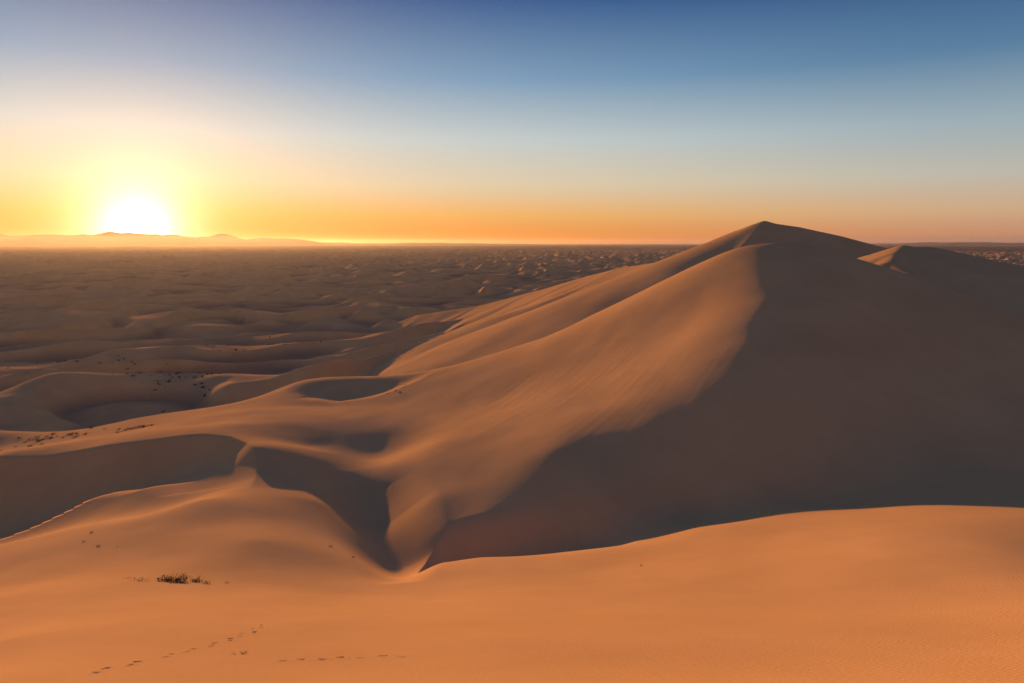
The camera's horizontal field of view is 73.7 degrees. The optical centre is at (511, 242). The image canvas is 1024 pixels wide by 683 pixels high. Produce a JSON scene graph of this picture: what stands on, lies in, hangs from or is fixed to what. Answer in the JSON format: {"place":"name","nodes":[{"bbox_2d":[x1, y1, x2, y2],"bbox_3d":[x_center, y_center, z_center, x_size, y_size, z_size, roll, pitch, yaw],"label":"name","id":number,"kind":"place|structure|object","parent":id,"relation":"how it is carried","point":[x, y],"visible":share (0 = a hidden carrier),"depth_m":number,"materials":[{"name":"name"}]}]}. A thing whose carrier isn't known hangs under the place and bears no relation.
{"place":"outdoors","nodes":[
{"label":"outdoors","id":0,"kind":"place"},
{"bbox_2d":[0,221,1023,682],"bbox_3d":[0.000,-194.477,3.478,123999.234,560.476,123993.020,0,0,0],"label":"desert ground","id":1,"kind":"structure","parent":0,"point":[764,451],"depth_m":98.30,"materials":[{"name":"orange sand"}]},
{"bbox_2d":[126,572,228,583],"bbox_3d":[-25.905,25.833,52.077,8.524,0.819,2.481,0,0,0],"label":"desert shrub","id":2,"kind":"object","parent":1,"relation":"on","point":[179,579],"visible":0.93,"depth_m":52.30,"materials":[{"name":"brown plant"}]},
{"bbox_2d":[0,336,399,556],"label":"desert scrub","id":3,"kind":"object","parent":1,"relation":"on","point":[142,426],"visible":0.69,"depth_m":359.22,"materials":[{"name":"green plant"}]},
{"bbox_2d":[0,0,1023,243],"label":"sky","id":4,"kind":"structure","parent":0,"point":[333,121],"materials":[{"name":"blue"}]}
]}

